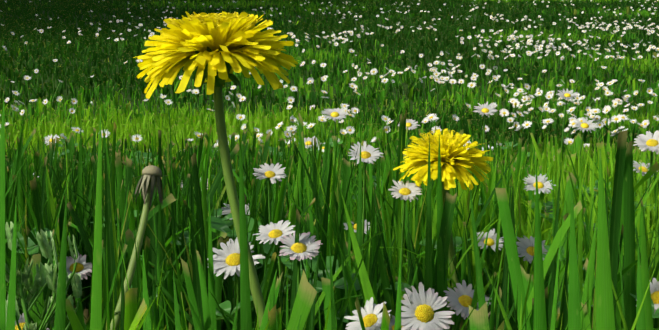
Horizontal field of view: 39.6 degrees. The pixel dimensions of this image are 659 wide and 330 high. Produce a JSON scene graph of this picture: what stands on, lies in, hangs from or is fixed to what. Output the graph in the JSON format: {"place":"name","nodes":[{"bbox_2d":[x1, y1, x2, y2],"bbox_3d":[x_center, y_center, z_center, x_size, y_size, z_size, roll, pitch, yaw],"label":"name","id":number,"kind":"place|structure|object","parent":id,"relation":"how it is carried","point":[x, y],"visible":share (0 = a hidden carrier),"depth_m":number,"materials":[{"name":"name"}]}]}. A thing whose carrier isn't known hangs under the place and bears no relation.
{"place":"outdoors","nodes":[
{"label":"outdoors","id":0,"kind":"place"},
{"bbox_2d":[0,99,658,188],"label":"grass","id":1,"kind":"structure","parent":0,"point":[186,123],"depth_m":1.74,"materials":[{"name":"green plant"}]},
{"bbox_2d":[0,0,658,329],"bbox_3d":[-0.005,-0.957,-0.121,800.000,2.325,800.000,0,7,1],"label":"ground","id":2,"kind":"structure","parent":0,"point":[330,102],"depth_m":2.82,"materials":[{"name":"green plant"}]},
{"bbox_2d":[7,104,18,121],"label":"daisy","id":3,"kind":"object","parent":2,"relation":"on","point":[15,108],"visible":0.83,"depth_m":1.86,"materials":[{"name":"white plant"}]},
{"bbox_2d":[12,100,19,127],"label":"daisy","id":4,"kind":"object","parent":2,"relation":"on","point":[16,102],"visible":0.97,"depth_m":1.83,"materials":[{"name":"plant"}]},
{"bbox_2d":[24,75,30,100],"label":"daisy","id":5,"kind":"object","parent":2,"relation":"on","point":[27,78],"visible":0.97,"depth_m":2.27,"materials":[{"name":"white plant"}]},
{"bbox_2d":[15,313,49,329],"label":"daisy","id":6,"kind":"object","parent":2,"relation":"on","point":[21,320],"visible":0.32,"depth_m":0.30,"materials":[{"name":"yellow plant"}]},
{"bbox_2d":[5,259,72,329],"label":"weed plant","id":7,"kind":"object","parent":2,"relation":"on","point":[26,278],"depth_m":0.24,"materials":[{"name":"green plant"}]},
{"bbox_2d":[5,222,81,329],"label":"leafy weed","id":8,"kind":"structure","parent":2,"relation":"on","point":[45,272],"depth_m":0.23,"materials":[{"name":"green plant"}]},
{"bbox_2d":[44,134,60,143],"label":"daisy","id":9,"kind":"object","parent":2,"relation":"on","point":[48,137],"visible":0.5,"depth_m":0.96,"materials":[{"name":"white plant"}]},
{"bbox_2d":[56,96,64,115],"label":"daisy","id":10,"kind":"object","parent":2,"relation":"on","point":[59,99],"visible":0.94,"depth_m":2.04,"materials":[{"name":"white plant"}]},
{"bbox_2d":[69,108,74,126],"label":"daisy","id":11,"kind":"object","parent":2,"relation":"on","point":[72,111],"visible":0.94,"depth_m":1.70,"materials":[{"name":"white plant"}]},
{"bbox_2d":[57,252,91,312],"bbox_3d":[-0.110,0.055,0.399,0.018,0.033,0.017,0,7,1],"label":"daisy","id":12,"kind":"object","parent":2,"relation":"on","point":[83,268],"visible":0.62,"depth_m":0.40,"materials":[{"name":"white plant"}]},
{"bbox_2d":[71,127,82,142],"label":"daisy","id":13,"kind":"object","parent":2,"relation":"on","point":[76,130],"visible":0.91,"depth_m":1.48,"materials":[{"name":"white plant"}]},
{"bbox_2d":[101,129,108,137],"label":"daisy","id":14,"kind":"object","parent":2,"relation":"on","point":[105,133],"visible":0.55,"depth_m":1.53,"materials":[{"name":"white plant"}]},
{"bbox_2d":[132,134,140,150],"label":"daisy","id":15,"kind":"object","parent":2,"relation":"on","point":[135,139],"visible":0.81,"depth_m":1.54,"materials":[{"name":"white plant"}]},
{"bbox_2d":[110,165,169,329],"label":"spent dandelion","id":16,"kind":"object","parent":2,"relation":"on","point":[149,180],"visible":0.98,"depth_m":0.26,"materials":[{"name":"green plant"}]},
{"bbox_2d":[164,99,171,117],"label":"daisy","id":17,"kind":"object","parent":2,"relation":"on","point":[168,101],"visible":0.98,"depth_m":1.91,"materials":[{"name":"white plant"}]},
{"bbox_2d":[193,131,202,152],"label":"daisy","id":18,"kind":"object","parent":2,"relation":"on","point":[197,134],"visible":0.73,"depth_m":1.43,"materials":[{"name":"white plant"}]},
{"bbox_2d":[133,11,301,326],"bbox_3d":[-0.030,0.025,0.254,0.046,0.133,0.044,0,7,1],"label":"dandelion","id":19,"kind":"object","parent":2,"relation":"on","point":[218,50],"visible":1,"depth_m":0.24,"materials":[{"name":"yellow plant"}]},
{"bbox_2d":[221,203,249,219],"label":"daisy","id":20,"kind":"object","parent":2,"relation":"on","point":[227,210],"visible":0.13,"depth_m":0.48,"materials":[{"name":"white plant"}]},
{"bbox_2d":[207,237,264,325],"bbox_3d":[-0.032,0.054,0.300,0.021,0.060,0.018,6,9,40],"label":"daisy","id":21,"kind":"object","parent":2,"relation":"on","point":[226,259],"visible":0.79,"depth_m":0.30,"materials":[{"name":"white plant"}]},
{"bbox_2d":[236,114,244,124],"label":"daisy","id":22,"kind":"object","parent":2,"relation":"on","point":[240,117],"visible":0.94,"depth_m":1.62,"materials":[{"name":"white plant"}]},
{"bbox_2d":[239,96,248,115],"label":"daisy","id":23,"kind":"object","parent":2,"relation":"on","point":[242,98],"visible":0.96,"depth_m":2.04,"materials":[{"name":"white plant"}]},
{"bbox_2d":[241,124,252,136],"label":"daisy","id":24,"kind":"object","parent":2,"relation":"on","point":[244,127],"visible":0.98,"depth_m":1.57,"materials":[{"name":"white plant"}]},
{"bbox_2d":[253,163,285,308],"bbox_3d":[-0.023,0.038,0.361,0.013,0.077,0.012,0,7,1],"label":"daisy","id":25,"kind":"object","parent":2,"relation":"on","point":[270,174],"visible":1,"depth_m":0.36,"materials":[{"name":"white plant"}]},
{"bbox_2d":[253,220,294,316],"bbox_3d":[-0.017,0.051,0.300,0.013,0.065,0.014,-5,9,-35],"label":"daisy","id":26,"kind":"object","parent":2,"relation":"on","point":[275,233],"visible":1,"depth_m":0.30,"materials":[{"name":"white plant"}]},
{"bbox_2d":[275,121,287,143],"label":"daisy","id":27,"kind":"object","parent":2,"relation":"on","point":[279,125],"visible":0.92,"depth_m":1.55,"materials":[{"name":"white plant"}]},
{"bbox_2d":[284,131,290,139],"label":"daisy","id":28,"kind":"object","parent":2,"relation":"on","point":[286,134],"visible":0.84,"depth_m":1.52,"materials":[{"name":"white plant"}]},
{"bbox_2d":[287,97,294,115],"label":"daisy","id":29,"kind":"object","parent":2,"relation":"on","point":[291,99],"visible":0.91,"depth_m":1.93,"materials":[{"name":"white plant"}]},
{"bbox_2d":[287,126,295,135],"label":"daisy","id":30,"kind":"object","parent":2,"relation":"on","point":[290,128],"visible":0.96,"depth_m":1.48,"materials":[{"name":"white plant"}]},
{"bbox_2d":[288,115,296,126],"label":"daisy","id":31,"kind":"object","parent":2,"relation":"on","point":[293,119],"visible":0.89,"depth_m":1.59,"materials":[{"name":"white plant"}]},
{"bbox_2d":[290,86,297,98],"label":"daisy","id":32,"kind":"object","parent":2,"relation":"on","point":[293,88],"visible":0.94,"depth_m":2.16,"materials":[{"name":"white plant"}]},
{"bbox_2d":[279,232,322,287],"bbox_3d":[-0.009,0.054,0.280,0.013,0.066,0.014,0,7,1],"label":"daisy","id":33,"kind":"object","parent":2,"relation":"on","point":[305,247],"visible":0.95,"depth_m":0.28,"materials":[{"name":"white plant"}]},
{"bbox_2d":[306,122,314,132],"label":"daisy","id":34,"kind":"object","parent":2,"relation":"on","point":[309,125],"visible":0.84,"depth_m":1.64,"materials":[{"name":"white plant"}]},
{"bbox_2d":[304,136,317,153],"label":"daisy","id":35,"kind":"object","parent":2,"relation":"on","point":[308,140],"visible":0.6,"depth_m":0.66,"materials":[{"name":"white plant"}]},
{"bbox_2d":[318,117,325,135],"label":"daisy","id":36,"kind":"object","parent":2,"relation":"on","point":[322,119],"visible":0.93,"depth_m":1.62,"materials":[{"name":"white plant"}]},
{"bbox_2d":[0,0,658,28],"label":"grass","id":37,"kind":"structure","parent":2,"relation":"on","point":[370,11],"depth_m":6.40,"materials":[{"name":"green plant"}]},
{"bbox_2d":[0,101,658,329],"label":"grass","id":38,"kind":"structure","parent":2,"relation":"on","point":[40,201],"depth_m":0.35,"materials":[{"name":"green plant"}]},
{"bbox_2d":[10,137,658,329],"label":"clover patch","id":39,"kind":"object","parent":2,"relation":"on","point":[218,222],"visible":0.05,"depth_m":0.36,"materials":[{"name":"green plant"}]},
{"bbox_2d":[322,108,348,162],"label":"daisy","id":40,"kind":"object","parent":2,"relation":"on","point":[335,114],"visible":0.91,"depth_m":0.55,"materials":[{"name":"white plant"}]},
{"bbox_2d":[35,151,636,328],"bbox_3d":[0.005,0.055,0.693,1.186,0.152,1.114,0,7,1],"label":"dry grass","id":41,"kind":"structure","parent":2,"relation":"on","point":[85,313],"depth_m":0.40,"materials":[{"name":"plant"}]},
{"bbox_2d":[339,129,346,139],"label":"daisy","id":42,"kind":"object","parent":2,"relation":"on","point":[343,132],"visible":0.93,"depth_m":1.54,"materials":[{"name":"white plant"}]},
{"bbox_2d":[345,126,354,144],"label":"daisy","id":43,"kind":"object","parent":2,"relation":"on","point":[350,130],"visible":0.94,"depth_m":1.57,"materials":[{"name":"white plant"}]},
{"bbox_2d":[351,107,357,116],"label":"daisy","id":44,"kind":"object","parent":2,"relation":"on","point":[354,110],"visible":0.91,"depth_m":1.89,"materials":[{"name":"white plant"}]},
{"bbox_2d":[344,220,369,233],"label":"daisy","id":45,"kind":"object","parent":2,"relation":"on","point":[354,227],"visible":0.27,"depth_m":0.42,"materials":[{"name":"white plant"}]},
{"bbox_2d":[348,141,382,256],"bbox_3d":[0.015,0.034,0.359,0.013,0.086,0.020,3,7,20],"label":"daisy","id":46,"kind":"object","parent":2,"relation":"on","point":[369,154],"visible":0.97,"depth_m":0.35,"materials":[{"name":"white plant"}]},
{"bbox_2d":[344,297,390,329],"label":"daisy","id":47,"kind":"object","parent":2,"relation":"on","point":[371,316],"visible":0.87,"depth_m":0.24,"materials":[{"name":"white plant"}]},
{"bbox_2d":[370,68,380,88],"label":"daisy","id":48,"kind":"object","parent":2,"relation":"on","point":[374,71],"visible":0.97,"depth_m":2.43,"materials":[{"name":"white plant"}]},
{"bbox_2d":[381,115,389,130],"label":"daisy","id":49,"kind":"object","parent":2,"relation":"on","point":[387,119],"visible":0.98,"depth_m":1.65,"materials":[{"name":"white plant"}]},
{"bbox_2d":[389,315,412,329],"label":"daisy","id":50,"kind":"object","parent":2,"relation":"on","point":[392,324],"visible":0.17,"depth_m":0.29,"materials":[{"name":"white plant"}]},
{"bbox_2d":[388,180,421,281],"bbox_3d":[0.026,0.042,0.344,0.012,0.073,0.020,-4,8,-29],"label":"daisy","id":51,"kind":"object","parent":2,"relation":"on","point":[406,191],"visible":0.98,"depth_m":0.34,"materials":[{"name":"white plant"}]},
{"bbox_2d":[398,119,419,147],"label":"daisy","id":52,"kind":"object","parent":2,"relation":"on","point":[410,124],"visible":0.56,"depth_m":0.68,"materials":[{"name":"white plant"}]},
{"bbox_2d":[401,282,454,329],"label":"daisy","id":53,"kind":"object","parent":2,"relation":"on","point":[419,314],"visible":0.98,"depth_m":0.27,"materials":[{"name":"white plant"}]},
{"bbox_2d":[425,114,435,126],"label":"daisy","id":54,"kind":"object","parent":2,"relation":"on","point":[431,117],"visible":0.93,"depth_m":1.60,"materials":[{"name":"white plant"}]},
{"bbox_2d":[431,126,441,131],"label":"daisy","id":55,"kind":"object","parent":2,"relation":"on","point":[437,127],"visible":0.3,"depth_m":1.50,"materials":[{"name":"white plant"}]},
{"bbox_2d":[434,71,439,94],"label":"daisy","id":56,"kind":"object","parent":2,"relation":"on","point":[436,74],"visible":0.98,"depth_m":2.43,"materials":[{"name":"white plant"}]},
{"bbox_2d":[393,129,492,328],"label":"dandelion","id":57,"kind":"object","parent":2,"relation":"on","point":[456,155],"visible":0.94,"depth_m":0.34,"materials":[{"name":"yellow plant"}]},
{"bbox_2d":[449,79,455,98],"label":"daisy","id":58,"kind":"object","parent":2,"relation":"on","point":[452,81],"visible":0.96,"depth_m":2.24,"materials":[{"name":"white plant"}]},
{"bbox_2d":[448,114,458,130],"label":"daisy","id":59,"kind":"object","parent":2,"relation":"on","point":[455,117],"visible":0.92,"depth_m":1.73,"materials":[{"name":"white plant"}]},
{"bbox_2d":[457,79,463,90],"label":"daisy","id":60,"kind":"object","parent":2,"relation":"on","point":[461,81],"visible":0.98,"depth_m":2.32,"materials":[{"name":"white plant"}]},
{"bbox_2d":[444,280,490,329],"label":"daisy","id":61,"kind":"object","parent":2,"relation":"on","point":[459,299],"visible":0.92,"depth_m":0.30,"materials":[{"name":"white plant"}]},
{"bbox_2d":[467,82,476,91],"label":"daisy","id":62,"kind":"object","parent":2,"relation":"on","point":[470,84],"visible":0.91,"depth_m":2.21,"materials":[{"name":"white plant"}]},
{"bbox_2d":[473,102,496,155],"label":"daisy","id":63,"kind":"object","parent":2,"relation":"on","point":[486,109],"visible":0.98,"depth_m":0.62,"materials":[{"name":"white plant"}]},
{"bbox_2d":[477,229,503,274],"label":"daisy","id":64,"kind":"object","parent":2,"relation":"on","point":[491,241],"visible":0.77,"depth_m":0.42,"materials":[{"name":"white plant"}]},
{"bbox_2d":[489,75,497,93],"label":"daisy","id":65,"kind":"object","parent":2,"relation":"on","point":[495,77],"visible":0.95,"depth_m":2.26,"materials":[{"name":"white plant"}]},
{"bbox_2d":[499,109,509,135],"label":"daisy","id":66,"kind":"object","parent":2,"relation":"on","point":[504,112],"visible":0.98,"depth_m":1.67,"materials":[{"name":"white plant"}]},
{"bbox_2d":[508,121,519,136],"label":"daisy","id":67,"kind":"object","parent":2,"relation":"on","point":[517,125],"visible":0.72,"depth_m":1.66,"materials":[{"name":"white plant"}]},
{"bbox_2d":[512,100,519,107],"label":"daisy","id":68,"kind":"object","parent":2,"relation":"on","point":[517,102],"visible":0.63,"depth_m":1.96,"materials":[{"name":"white plant"}]},
{"bbox_2d":[518,84,529,108],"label":"daisy","id":69,"kind":"object","parent":2,"relation":"on","point":[526,86],"visible":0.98,"depth_m":2.18,"materials":[{"name":"white plant"}]},
{"bbox_2d":[521,95,527,116],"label":"daisy","id":70,"kind":"object","parent":2,"relation":"on","point":[525,98],"visible":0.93,"depth_m":2.03,"materials":[{"name":"white plant"}]},
{"bbox_2d":[522,121,531,140],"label":"daisy","id":71,"kind":"object","parent":2,"relation":"on","point":[527,124],"visible":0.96,"depth_m":1.63,"materials":[{"name":"white plant"}]},
{"bbox_2d":[516,236,547,273],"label":"daisy","id":72,"kind":"object","parent":2,"relation":"on","point":[525,248],"visible":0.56,"depth_m":0.37,"materials":[{"name":"white plant"}]},
{"bbox_2d":[522,174,555,211],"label":"daisy","id":73,"kind":"object","parent":2,"relation":"on","point":[530,180],"visible":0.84,"depth_m":0.43,"materials":[{"name":"white plant"}]},
{"bbox_2d":[543,106,549,118],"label":"daisy","id":74,"kind":"object","parent":2,"relation":"on","point":[546,108],"visible":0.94,"depth_m":1.78,"materials":[{"name":"white plant"}]},
{"bbox_2d":[543,118,553,130],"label":"daisy","id":75,"kind":"object","parent":2,"relation":"on","point":[547,121],"visible":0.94,"depth_m":1.67,"materials":[{"name":"white plant"}]},
{"bbox_2d":[545,94,552,113],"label":"daisy","id":76,"kind":"object","parent":2,"relation":"on","point":[548,96],"visible":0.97,"depth_m":1.92,"materials":[{"name":"white plant"}]},
{"bbox_2d":[548,109,555,127],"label":"daisy","id":77,"kind":"object","parent":2,"relation":"on","point":[552,110],"visible":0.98,"depth_m":1.74,"materials":[{"name":"white plant"}]},
{"bbox_2d":[556,88,578,145],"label":"daisy","id":78,"kind":"object","parent":2,"relation":"on","point":[566,95],"visible":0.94,"depth_m":0.70,"materials":[{"name":"white plant"}]},
{"bbox_2d":[564,138,573,144],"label":"daisy","id":79,"kind":"object","parent":2,"relation":"on","point":[570,140],"visible":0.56,"depth_m":1.35,"materials":[{"name":"white plant"}]},
{"bbox_2d":[566,107,575,113],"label":"daisy","id":80,"kind":"object","parent":2,"relation":"on","point":[571,109],"visible":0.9,"depth_m":1.79,"materials":[{"name":"white plant"}]},
{"bbox_2d":[568,119,577,133],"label":"daisy","id":81,"kind":"object","parent":2,"relation":"on","point":[572,123],"visible":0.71,"depth_m":1.58,"materials":[{"name":"white plant"}]},
{"bbox_2d":[572,117,598,162],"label":"daisy","id":82,"kind":"object","parent":2,"relation":"on","point":[585,125],"visible":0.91,"depth_m":0.57,"materials":[{"name":"white plant"}]},
{"bbox_2d":[579,106,591,132],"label":"daisy","id":83,"kind":"object","parent":2,"relation":"on","point":[588,108],"visible":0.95,"depth_m":1.72,"materials":[{"name":"white plant"}]},
{"bbox_2d":[591,108,600,129],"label":"daisy","id":84,"kind":"object","parent":2,"relation":"on","point":[593,111],"visible":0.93,"depth_m":1.74,"materials":[{"name":"white plant"}]},
{"bbox_2d":[594,122,602,138],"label":"daisy","id":85,"kind":"object","parent":2,"relation":"on","point":[599,124],"visible":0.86,"depth_m":1.64,"materials":[{"name":"white plant"}]},
{"bbox_2d":[602,118,610,129],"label":"daisy","id":86,"kind":"object","parent":2,"relation":"on","point":[604,120],"visible":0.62,"depth_m":1.73,"materials":[{"name":"white plant"}]},
{"bbox_2d":[602,105,610,119],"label":"daisy","id":87,"kind":"object","parent":2,"relation":"on","point":[605,107],"visible":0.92,"depth_m":1.77,"materials":[{"name":"white plant"}]},
{"bbox_2d":[605,90,610,104],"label":"daisy","id":88,"kind":"object","parent":2,"relation":"on","point":[608,93],"visible":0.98,"depth_m":2.05,"materials":[{"name":"white plant"}]},
{"bbox_2d":[612,100,619,123],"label":"daisy","id":89,"kind":"object","parent":2,"relation":"on","point":[615,103],"visible":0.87,"depth_m":1.95,"materials":[{"name":"white plant"}]},
{"bbox_2d":[611,115,622,124],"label":"daisy","id":90,"kind":"object","parent":2,"relation":"on","point":[617,118],"visible":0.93,"depth_m":1.59,"materials":[{"name":"white plant"}]},
{"bbox_2d":[619,114,626,125],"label":"daisy","id":91,"kind":"object","parent":2,"relation":"on","point":[624,117],"visible":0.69,"depth_m":1.72,"materials":[{"name":"white plant"}]},
{"bbox_2d":[631,106,637,118],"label":"daisy","id":92,"kind":"object","parent":2,"relation":"on","point":[634,107],"visible":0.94,"depth_m":1.78,"materials":[{"name":"white plant"}]},
{"bbox_2d":[633,161,657,197],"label":"daisy","id":93,"kind":"object","parent":2,"relation":"on","point":[636,165],"visible":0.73,"depth_m":0.47,"materials":[{"name":"white plant"}]},
{"bbox_2d":[633,130,658,214],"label":"daisy","id":94,"kind":"object","parent":2,"relation":"on","point":[649,141],"visible":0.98,"depth_m":0.43,"materials":[{"name":"white plant"}]},
{"bbox_2d":[642,120,649,131],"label":"daisy","id":95,"kind":"object","parent":2,"relation":"on","point":[645,123],"visible":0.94,"depth_m":1.57,"materials":[{"name":"white plant"}]},
{"bbox_2d":[636,278,658,313],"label":"daisy","id":96,"kind":"object","parent":2,"relation":"on","point":[654,289],"visible":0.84,"depth_m":0.30,"materials":[{"name":"white plant"}]},
{"bbox_2d":[643,88,652,112],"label":"daisy","id":97,"kind":"object","parent":2,"relation":"on","point":[649,90],"visible":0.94,"depth_m":2.06,"materials":[{"name":"white plant"}]}
]}

